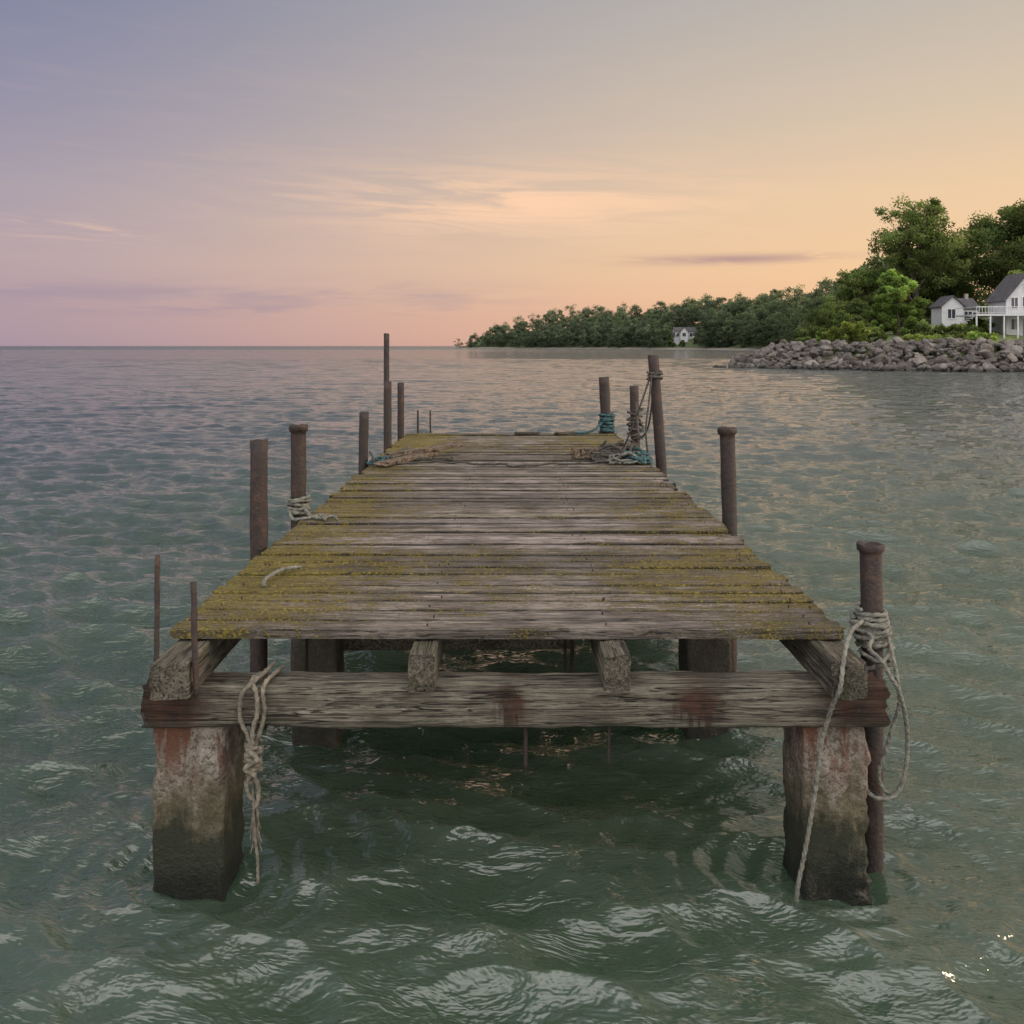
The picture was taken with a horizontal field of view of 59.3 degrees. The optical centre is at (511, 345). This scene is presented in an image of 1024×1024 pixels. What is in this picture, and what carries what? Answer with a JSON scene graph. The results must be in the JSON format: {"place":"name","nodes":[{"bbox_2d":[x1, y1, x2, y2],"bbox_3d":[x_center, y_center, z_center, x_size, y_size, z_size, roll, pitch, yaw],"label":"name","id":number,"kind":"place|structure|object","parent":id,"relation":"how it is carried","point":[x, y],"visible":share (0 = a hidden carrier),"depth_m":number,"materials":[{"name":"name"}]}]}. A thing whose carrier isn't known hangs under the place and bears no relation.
{"place":"outdoors","nodes":[
{"label":"outdoors","id":0,"kind":"place"},
{"bbox_2d":[0,346,1023,1023],"bbox_3d":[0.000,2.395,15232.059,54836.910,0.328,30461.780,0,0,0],"label":"water","id":1,"kind":"structure","parent":0,"point":[456,876],"depth_m":5.25,"materials":[{"name":"liquid"}]},
{"bbox_2d":[250,439,267,730],"bbox_3d":[-1.600,1.944,5.690,0.112,2.711,0.113,0,0,0],"label":"mooring post","id":2,"kind":"object","parent":1,"relation":"in","point":[258,520],"visible":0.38,"depth_m":5.65,"materials":[{"name":"wood"}]},
{"bbox_2d":[289,424,307,670],"bbox_3d":[-1.569,1.935,6.621,0.139,2.729,0.147,0,0,0],"label":"mooring post","id":3,"kind":"object","parent":1,"relation":"in","point":[298,462],"visible":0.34,"depth_m":6.57,"materials":[{"name":"metal"}]},
{"bbox_2d":[286,494,337,521],"bbox_3d":[-1.460,1.177,6.525,0.474,0.175,0.208,0,0,36],"label":"tied rope","id":4,"kind":"object","parent":3,"relation":"attached to","point":[304,509],"visible":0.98,"depth_m":6.54,"materials":[{"name":"fabric"}]},
{"bbox_2d":[358,411,368,474],"bbox_3d":[-1.576,1.997,9.550,0.112,2.606,0.104,0,0,0],"label":"mooring post","id":5,"kind":"object","parent":1,"relation":"in","point":[363,435],"visible":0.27,"depth_m":9.51,"materials":[{"name":"wood"}]},
{"bbox_2d":[384,333,388,381],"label":"mooring post","id":6,"kind":"object","parent":1,"relation":"in","point":[386,356],"visible":0.21,"depth_m":11.59,"materials":[{"name":"wood"}]},
{"bbox_2d":[383,381,391,453],"bbox_3d":[-1.555,1.871,11.250,0.104,2.859,0.105,0,0,0],"label":"mooring post","id":7,"kind":"object","parent":1,"relation":"in","point":[387,419],"visible":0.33,"depth_m":11.21,"materials":[{"name":"wood"}]},
{"bbox_2d":[397,382,403,440],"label":"mooring post","id":8,"kind":"object","parent":1,"relation":"in","point":[400,412],"visible":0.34,"depth_m":12.46,"materials":[{"name":"wood"}]},
{"bbox_2d":[140,433,890,905],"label":"pier","id":9,"kind":"structure","parent":1,"relation":"in","point":[426,565],"depth_m":4.15,"materials":[{"name":"brown wood"}]},
{"bbox_2d":[154,555,159,661],"bbox_3d":[-1.499,1.151,3.800,0.026,0.537,0.024,0,0,-22],"label":"rebar stake","id":10,"kind":"object","parent":9,"relation":"on","point":[157,608],"visible":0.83,"depth_m":3.79,"materials":[{"name":"metal"}]},
{"bbox_2d":[190,581,199,697],"bbox_3d":[-1.330,1.230,3.774,0.036,0.480,0.030,0,0,-22],"label":"rebar stake","id":11,"kind":"object","parent":9,"relation":"attached to","point":[194,644],"visible":1,"depth_m":3.76,"materials":[{"name":"metal"}]},
{"bbox_2d":[237,661,284,883],"bbox_3d":[-1.082,1.858,3.925,0.120,0.885,0.274,0,0,24],"label":"knotted rope","id":12,"kind":"object","parent":9,"relation":"hanging from","point":[253,759],"visible":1,"depth_m":3.85,"materials":[{"name":"fabric"}]},
{"bbox_2d":[261,565,301,587],"bbox_3d":[-1.267,1.236,4.865,0.084,0.032,0.415,0,0,14],"label":"rope scrap","id":13,"kind":"object","parent":9,"relation":"on","point":[269,576],"visible":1,"depth_m":4.91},
{"bbox_2d":[366,456,388,464],"bbox_3d":[-1.414,1.213,9.598,0.243,0.075,0.380,0,0,0],"label":"blue rope","id":14,"kind":"object","parent":9,"relation":"on","point":[377,459],"visible":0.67,"depth_m":9.51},
{"bbox_2d":[385,447,414,458],"bbox_3d":[-1.282,1.223,10.242,0.143,0.039,1.056,0,0,8],"label":"loose board","id":15,"kind":"object","parent":9,"relation":"on","point":[395,456],"visible":0.36,"depth_m":9.99,"materials":[{"name":"brown wood"}]},
{"bbox_2d":[374,451,439,466],"bbox_3d":[-1.122,1.220,9.794,0.153,0.044,1.158,0,0,24],"label":"loose board","id":16,"kind":"object","parent":9,"relation":"on","point":[394,461],"visible":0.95,"depth_m":9.62,"materials":[{"name":"wood"}]},
{"bbox_2d":[385,443,461,455],"bbox_3d":[-0.983,1.176,10.198,0.920,0.112,0.143,0,0,-28],"label":"loose board","id":17,"kind":"object","parent":16,"relation":"on","point":[429,449],"visible":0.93,"depth_m":10.15,"materials":[{"name":"wood"}]},
{"bbox_2d":[414,457,453,459],"bbox_3d":[-0.858,1.225,9.800,0.488,0.031,0.081,0,0,-5],"label":"loose board","id":18,"kind":"object","parent":9,"relation":"on","point":[433,458],"visible":0.99,"depth_m":9.77,"materials":[{"name":"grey wood"}]},
{"bbox_2d":[369,451,605,467],"bbox_3d":[-0.198,1.181,9.480,2.626,0.155,0.363,0,0,-2],"label":"plank","id":19,"kind":"object","parent":9,"relation":"on","point":[470,463],"visible":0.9,"depth_m":9.46,"materials":[{"name":"wood"}]},
{"bbox_2d":[514,432,540,434],"bbox_3d":[0.215,1.230,12.721,0.390,0.037,0.063,0,0,-3],"label":"loose board","id":20,"kind":"object","parent":9,"relation":"on","point":[522,433],"visible":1,"depth_m":12.69,"materials":[{"name":"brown wood"}]},
{"bbox_2d":[554,431,575,434],"bbox_3d":[0.756,1.231,12.751,0.362,0.037,0.071,0,0,-17],"label":"loose board","id":21,"kind":"object","parent":9,"relation":"on","point":[567,432],"visible":1,"depth_m":12.72,"materials":[{"name":"grey wood"}]},
{"bbox_2d":[571,446,626,458],"bbox_3d":[0.972,1.184,9.999,0.659,0.114,0.123,0,0,-12],"label":"loose board","id":22,"kind":"object","parent":9,"relation":"on","point":[582,453],"visible":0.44,"depth_m":9.91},
{"bbox_2d":[591,452,622,460],"bbox_3d":[1.113,1.195,9.696,0.510,0.093,0.104,0,0,20],"label":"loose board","id":23,"kind":"object","parent":9,"relation":"on","point":[596,455],"visible":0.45,"depth_m":9.71,"materials":[{"name":"brown wood"}]},
{"bbox_2d":[590,439,639,462],"bbox_3d":[1.164,1.138,9.889,0.638,0.247,0.692,0,0,0],"label":"rope pile","id":24,"kind":"object","parent":9,"relation":"on","point":[610,446],"visible":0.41,"depth_m":9.77,"materials":[{"name":"fabric"}]},
{"bbox_2d":[606,451,646,463],"bbox_3d":[1.224,1.178,9.546,0.432,0.142,0.335,0,0,21],"label":"rope pile","id":25,"kind":"object","parent":9,"relation":"on","point":[613,459],"visible":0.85,"depth_m":9.46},
{"bbox_2d":[621,447,652,463],"bbox_3d":[1.314,1.176,9.643,0.358,0.160,0.521,0,0,-25],"label":"rope pile","id":26,"kind":"object","parent":9,"relation":"on","point":[647,457],"visible":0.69,"depth_m":9.49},
{"bbox_2d":[599,377,611,433],"bbox_3d":[1.347,1.873,12.979,0.192,2.855,0.156,0,0,0],"label":"mooring post","id":27,"kind":"object","parent":1,"relation":"in","point":[604,391],"visible":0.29,"depth_m":12.92,"materials":[{"name":"wood"}]},
{"bbox_2d":[574,412,614,434],"bbox_3d":[1.161,1.111,12.909,0.682,0.313,0.250,0,0,-20],"label":"teal rope","id":28,"kind":"object","parent":27,"relation":"attached to","point":[606,428],"visible":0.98,"depth_m":12.88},
{"bbox_2d":[630,386,639,446],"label":"mooring post","id":29,"kind":"object","parent":1,"relation":"in","point":[634,394],"visible":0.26,"depth_m":11.21,"materials":[{"name":"wood"}]},
{"bbox_2d":[648,355,666,475],"bbox_3d":[1.571,1.696,9.720,0.209,3.208,0.121,0,0,0],"label":"mooring post","id":30,"kind":"object","parent":1,"relation":"in","point":[658,422],"visible":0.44,"depth_m":9.67,"materials":[{"name":"wood"}]},
{"bbox_2d":[620,370,663,452],"bbox_3d":[1.423,0.755,10.476,0.466,0.989,1.778,0,0,0],"label":"hanging rope","id":31,"kind":"object","parent":30,"relation":"hanging from","point":[639,410],"visible":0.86,"depth_m":9.82,"materials":[{"name":"fabric"}]},
{"bbox_2d":[717,426,736,671],"bbox_3d":[1.603,1.951,6.701,0.150,2.698,0.140,0,0,0],"label":"mooring post","id":32,"kind":"object","parent":1,"relation":"in","point":[728,478],"visible":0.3,"depth_m":6.65,"materials":[{"name":"metal"}]},
{"bbox_2d":[856,541,884,873],"bbox_3d":[1.654,2.103,4.149,0.124,2.393,0.127,0,0,0],"label":"mooring post","id":33,"kind":"object","parent":1,"relation":"in","point":[871,586],"visible":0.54,"depth_m":4.11,"materials":[{"name":"metal"}]},
{"bbox_2d":[794,604,909,901],"bbox_3d":[1.541,1.815,3.950,0.624,1.232,0.331,0,0,-43],"label":"mooring rope","id":34,"kind":"object","parent":33,"relation":"attached to","point":[863,630],"visible":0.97,"depth_m":3.97,"materials":[{"name":"fabric"}]},
{"bbox_2d":[0,0,1023,345],"label":"sky","id":35,"kind":"structure","parent":0,"point":[173,172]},
{"bbox_2d":[454,303,1023,371],"bbox_3d":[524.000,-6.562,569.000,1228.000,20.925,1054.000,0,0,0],"label":"terrain","id":36,"kind":"structure","parent":0,"point":[689,345],"depth_m":534.75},
{"bbox_2d":[667,338,675,347],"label":"tree","id":37,"kind":"object","parent":36,"relation":"on","point":[670,343],"visible":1,"depth_m":603.72,"materials":[{"name":"green plant"}]},
{"bbox_2d":[672,327,696,344],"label":"house","id":38,"kind":"structure","parent":36,"relation":"on","point":[683,333],"depth_m":618.00,"materials":[{"name":"white paint"}]},
{"bbox_2d":[454,248,990,347],"bbox_3d":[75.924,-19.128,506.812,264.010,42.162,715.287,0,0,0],"label":"woodland","id":39,"kind":"object","parent":36,"relation":"on","point":[774,317],"visible":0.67,"depth_m":631.01,"materials":[{"name":"green plant"}]},
{"bbox_2d":[795,336,819,342],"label":"bush","id":40,"kind":"object","parent":36,"relation":"on","point":[804,339],"visible":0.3,"depth_m":105.56,"materials":[{"name":"green plant"}]},
{"bbox_2d":[791,325,827,349],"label":"bush","id":41,"kind":"object","parent":36,"relation":"on","point":[810,331],"visible":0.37,"depth_m":121.62,"materials":[{"name":"green plant"}]},
{"bbox_2d":[802,360,818,368],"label":"boulder","id":42,"kind":"object","parent":36,"relation":"on","point":[809,362],"visible":0.48,"depth_m":93.11,"materials":[{"name":"stone"}]},
{"bbox_2d":[795,302,847,341],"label":"tree","id":43,"kind":"object","parent":36,"relation":"on","point":[822,315],"visible":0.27,"depth_m":158.88,"materials":[{"name":"green plant"}]},
{"bbox_2d":[810,331,835,341],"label":"bush","id":44,"kind":"object","parent":36,"relation":"on","point":[820,335],"visible":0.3,"depth_m":107.46,"materials":[{"name":"green plant"}]},
{"bbox_2d":[812,294,847,335],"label":"tree","id":45,"kind":"object","parent":36,"relation":"on","point":[834,304],"visible":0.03,"depth_m":176.31,"materials":[{"name":"green plant"}]},
{"bbox_2d":[824,360,838,367],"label":"boulder","id":46,"kind":"object","parent":36,"relation":"on","point":[829,363],"visible":0.71,"depth_m":91.63,"materials":[{"name":"stone"}]},
{"bbox_2d":[822,320,873,343],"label":"bush","id":47,"kind":"object","parent":36,"relation":"on","point":[854,331],"visible":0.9,"depth_m":104.79,"materials":[{"name":"green plant"}]},
{"bbox_2d":[825,309,872,336],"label":"bush","id":48,"kind":"object","parent":36,"relation":"on","point":[847,318],"visible":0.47,"depth_m":117.38,"materials":[{"name":"green plant"}]},
{"bbox_2d":[846,357,857,365],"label":"boulder","id":49,"kind":"object","parent":36,"relation":"on","point":[851,360],"visible":0.63,"depth_m":90.85,"materials":[{"name":"stone"}]},
{"bbox_2d":[827,298,880,327],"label":"bush","id":50,"kind":"object","parent":36,"relation":"on","point":[862,309],"visible":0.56,"depth_m":123.01,"materials":[{"name":"green plant"}]},
{"bbox_2d":[832,268,882,326],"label":"tree","id":51,"kind":"object","parent":36,"relation":"on","point":[853,285],"visible":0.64,"depth_m":134.57,"materials":[{"name":"green plant"}]},
{"bbox_2d":[712,339,1023,371],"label":"boulders","id":52,"kind":"object","parent":36,"relation":"on","point":[955,355],"visible":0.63,"depth_m":90.21,"materials":[{"name":"stone"}]},
{"bbox_2d":[733,353,747,361],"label":"boulder","id":53,"kind":"object","parent":52,"relation":"on","point":[740,357],"visible":1,"depth_m":99.22,"materials":[{"name":"stone"}]},
{"bbox_2d":[760,346,772,354],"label":"boulder","id":54,"kind":"object","parent":52,"relation":"on","point":[766,349],"visible":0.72,"depth_m":99.87,"materials":[{"name":"stone"}]},
{"bbox_2d":[776,349,785,356],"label":"boulder","id":55,"kind":"object","parent":52,"relation":"on","point":[779,352],"visible":0.74,"depth_m":97.05,"materials":[{"name":"stone"}]},
{"bbox_2d":[786,350,800,357],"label":"boulder","id":56,"kind":"object","parent":52,"relation":"on","point":[795,355],"visible":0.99,"depth_m":96.00,"materials":[{"name":"stone"}]},
{"bbox_2d":[792,345,801,351],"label":"boulder","id":57,"kind":"object","parent":56,"relation":"on","point":[796,348],"visible":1,"depth_m":96.25,"materials":[{"name":"stone"}]},
{"bbox_2d":[809,350,818,357],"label":"boulder","id":58,"kind":"object","parent":52,"relation":"on","point":[813,353],"visible":0.98,"depth_m":94.45,"materials":[{"name":"stone"}]},
{"bbox_2d":[809,347,821,355],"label":"boulder","id":59,"kind":"object","parent":52,"relation":"on","point":[818,350],"visible":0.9,"depth_m":94.79,"materials":[{"name":"stone"}]},
{"bbox_2d":[819,345,833,352],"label":"boulder","id":60,"kind":"object","parent":52,"relation":"on","point":[822,348],"visible":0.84,"depth_m":94.60,"materials":[{"name":"stone"}]},
{"bbox_2d":[831,339,843,349],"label":"boulder","id":61,"kind":"object","parent":52,"relation":"on","point":[839,344],"visible":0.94,"depth_m":94.48,"materials":[{"name":"stone"}]},
{"bbox_2d":[839,345,849,352],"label":"boulder","id":62,"kind":"object","parent":52,"relation":"on","point":[845,349],"visible":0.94,"depth_m":92.92,"materials":[{"name":"stone"}]},
{"bbox_2d":[869,347,884,355],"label":"boulder","id":63,"kind":"object","parent":52,"relation":"on","point":[875,351],"visible":0.74,"depth_m":90.23,"materials":[{"name":"stone"}]},
{"bbox_2d":[874,355,884,363],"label":"boulder","id":64,"kind":"object","parent":52,"relation":"on","point":[878,358],"visible":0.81,"depth_m":89.40,"materials":[{"name":"stone"}]},
{"bbox_2d":[916,356,925,365],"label":"boulder","id":65,"kind":"object","parent":52,"relation":"on","point":[921,360],"visible":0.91,"depth_m":87.50,"materials":[{"name":"stone"}]},
{"bbox_2d":[922,344,933,351],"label":"boulder","id":66,"kind":"object","parent":52,"relation":"on","point":[928,348],"visible":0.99,"depth_m":88.75,"materials":[{"name":"stone"}]},
{"bbox_2d":[934,364,942,371],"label":"boulder","id":67,"kind":"object","parent":52,"relation":"on","point":[937,368],"visible":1,"depth_m":84.92,"materials":[{"name":"stone"}]},
{"bbox_2d":[935,338,946,345],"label":"boulder","id":68,"kind":"object","parent":52,"relation":"on","point":[941,340],"visible":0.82,"depth_m":89.01,"materials":[{"name":"stone"}]},
{"bbox_2d":[936,356,952,362],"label":"boulder","id":69,"kind":"object","parent":52,"relation":"on","point":[944,359],"visible":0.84,"depth_m":86.58,"materials":[{"name":"stone"}]},
{"bbox_2d":[981,351,998,358],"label":"boulder","id":70,"kind":"object","parent":52,"relation":"on","point":[986,354],"visible":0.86,"depth_m":85.24,"materials":[{"name":"stone"}]},
{"bbox_2d":[1002,339,1014,347],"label":"boulder","id":71,"kind":"object","parent":52,"relation":"on","point":[1009,342],"visible":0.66,"depth_m":86.22,"materials":[{"name":"stone"}]},
{"bbox_2d":[1005,345,1023,359],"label":"boulder","id":72,"kind":"object","parent":52,"relation":"on","point":[1015,350],"visible":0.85,"depth_m":84.60,"materials":[{"name":"stone"}]},
{"bbox_2d":[848,327,887,342],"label":"bush","id":73,"kind":"object","parent":36,"relation":"on","point":[879,333],"visible":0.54,"depth_m":106.36,"materials":[{"name":"green plant"}]},
{"bbox_2d":[831,288,905,335],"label":"tree","id":74,"kind":"object","parent":36,"relation":"on","point":[875,318],"visible":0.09,"depth_m":138.66,"materials":[{"name":"green plant"}]},
{"bbox_2d":[869,362,882,370],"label":"boulder","id":75,"kind":"object","parent":36,"relation":"on","point":[877,365],"visible":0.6,"depth_m":88.19,"materials":[{"name":"stone"}]},
{"bbox_2d":[883,355,891,364],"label":"boulder","id":76,"kind":"object","parent":36,"relation":"on","point":[887,358],"visible":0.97,"depth_m":89.12,"materials":[{"name":"stone"}]},
{"bbox_2d":[881,366,894,370],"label":"boulder","id":77,"kind":"object","parent":36,"relation":"on","point":[885,368],"visible":0.59,"depth_m":86.75,"materials":[{"name":"stone"}]},
{"bbox_2d":[870,268,930,334],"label":"tree","id":78,"kind":"object","parent":36,"relation":"on","point":[897,286],"visible":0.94,"depth_m":109.91,"materials":[{"name":"green plant"}]},
{"bbox_2d":[874,247,956,317],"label":"tree","id":79,"kind":"object","parent":36,"relation":"on","point":[928,309],"visible":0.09,"depth_m":137.38,"materials":[{"name":"green plant"}]},
{"bbox_2d":[863,193,974,304],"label":"tree","id":80,"kind":"object","parent":36,"relation":"on","point":[916,230],"visible":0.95,"depth_m":126.67,"materials":[{"name":"green plant"}]},
{"bbox_2d":[902,333,937,340],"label":"bush","id":81,"kind":"object","parent":36,"relation":"on","point":[917,337],"visible":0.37,"depth_m":98.22,"materials":[{"name":"green plant"}]},
{"bbox_2d":[909,319,951,335],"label":"bush","id":82,"kind":"object","parent":36,"relation":"on","point":[921,326],"visible":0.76,"depth_m":107.39,"materials":[{"name":"green plant"}]},
{"bbox_2d":[940,363,947,371],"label":"boulder","id":83,"kind":"object","parent":36,"relation":"on","point":[943,366],"visible":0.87,"depth_m":84.72,"materials":[{"name":"stone"}]},
{"bbox_2d":[910,231,989,313],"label":"tree","id":84,"kind":"object","parent":36,"relation":"on","point":[960,294],"visible":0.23,"depth_m":136.25,"materials":[{"name":"green plant"}]},
{"bbox_2d":[945,362,955,369],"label":"boulder","id":85,"kind":"object","parent":36,"relation":"on","point":[950,365],"visible":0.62,"depth_m":85.36,"materials":[{"name":"stone"}]},
{"bbox_2d":[933,332,968,339],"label":"bush","id":86,"kind":"object","parent":36,"relation":"on","point":[962,336],"visible":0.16,"depth_m":100.44,"materials":[{"name":"green plant"}]},
{"bbox_2d":[947,337,959,347],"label":"boulder","id":87,"kind":"object","parent":36,"relation":"on","point":[955,342],"visible":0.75,"depth_m":88.60,"materials":[{"name":"stone"}]},
{"bbox_2d":[929,294,980,325],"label":"house","id":88,"kind":"structure","parent":36,"relation":"on","point":[944,311],"depth_m":120.34,"materials":[{"name":"white paint"}]},
{"bbox_2d":[947,309,955,318],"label":"window","id":89,"kind":"structure","parent":88,"relation":"in","point":[951,313],"depth_m":119.98,"materials":[{"name":"white glass"}]},
{"bbox_2d":[941,323,983,335],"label":"bush","id":90,"kind":"object","parent":36,"relation":"on","point":[958,328],"visible":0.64,"depth_m":106.22,"materials":[{"name":"green plant"}]},
{"bbox_2d":[962,355,975,363],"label":"boulder","id":91,"kind":"object","parent":36,"relation":"on","point":[969,359],"visible":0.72,"depth_m":85.57,"materials":[{"name":"stone"}]},
{"bbox_2d":[966,344,977,355],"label":"boulder","id":92,"kind":"object","parent":36,"relation":"on","point":[971,348],"visible":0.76,"depth_m":86.60,"materials":[{"name":"stone"}]},
{"bbox_2d":[967,365,982,371],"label":"boulder","id":93,"kind":"object","parent":36,"relation":"on","point":[972,368],"visible":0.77,"depth_m":83.17,"materials":[{"name":"stone"}]},
{"bbox_2d":[955,317,996,332],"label":"bush","id":94,"kind":"object","parent":36,"relation":"on","point":[984,324],"visible":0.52,"depth_m":110.20,"materials":[{"name":"green plant"}]},
{"bbox_2d":[936,198,1023,304],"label":"tree","id":95,"kind":"object","parent":36,"relation":"on","point":[991,238],"visible":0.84,"depth_m":132.19,"materials":[{"name":"green plant"}]},
{"bbox_2d":[975,337,985,348],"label":"boulder","id":96,"kind":"object","parent":36,"relation":"on","point":[979,339],"visible":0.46,"depth_m":88.01,"materials":[{"name":"stone"}]},
{"bbox_2d":[964,331,997,340],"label":"bush","id":97,"kind":"object","parent":36,"relation":"on","point":[972,335],"visible":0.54,"depth_m":103.15,"materials":[{"name":"green plant"}]},
{"bbox_2d":[982,363,995,370],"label":"boulder","id":98,"kind":"object","parent":36,"relation":"on","point":[985,366],"visible":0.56,"depth_m":83.31,"materials":[{"name":"stone"}]},
{"bbox_2d":[955,273,1023,337],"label":"house","id":99,"kind":"structure","parent":36,"relation":"on","point":[1004,300],"depth_m":110.00,"materials":[{"name":"white paint"}]},
{"bbox_2d":[1010,318,1016,329],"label":"window","id":100,"kind":"structure","parent":99,"relation":"in","point":[1013,321],"depth_m":109.99,"materials":[{"name":"white glass"}]},
{"bbox_2d":[1010,297,1018,308],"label":"window","id":101,"kind":"structure","parent":99,"relation":"in","point":[1014,301],"depth_m":109.99,"materials":[{"name":"white glass"}]},
{"bbox_2d":[1004,358,1011,363],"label":"boulder","id":102,"kind":"object","parent":36,"relation":"on","point":[1007,360],"visible":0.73,"depth_m":83.81,"materials":[{"name":"stone"}]},
{"bbox_2d":[1006,353,1017,363],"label":"boulder","id":103,"kind":"object","parent":102,"relation":"on","point":[1012,357],"visible":1,"depth_m":83.71,"materials":[{"name":"stone"}]},
{"bbox_2d":[1007,269,1023,274],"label":"tree","id":104,"kind":"object","parent":36,"relation":"on","point":[1018,271],"visible":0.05,"depth_m":122.37,"materials":[{"name":"green plant"}]},
{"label":"boulder","id":105,"kind":"object","parent":36,"relation":"on","visible":0},
{"bbox_2d":[882,345,891,352],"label":"boulder","id":106,"kind":"object","parent":105,"relation":"on","point":[886,348],"visible":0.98,"depth_m":90.43,"materials":[{"name":"stone"}]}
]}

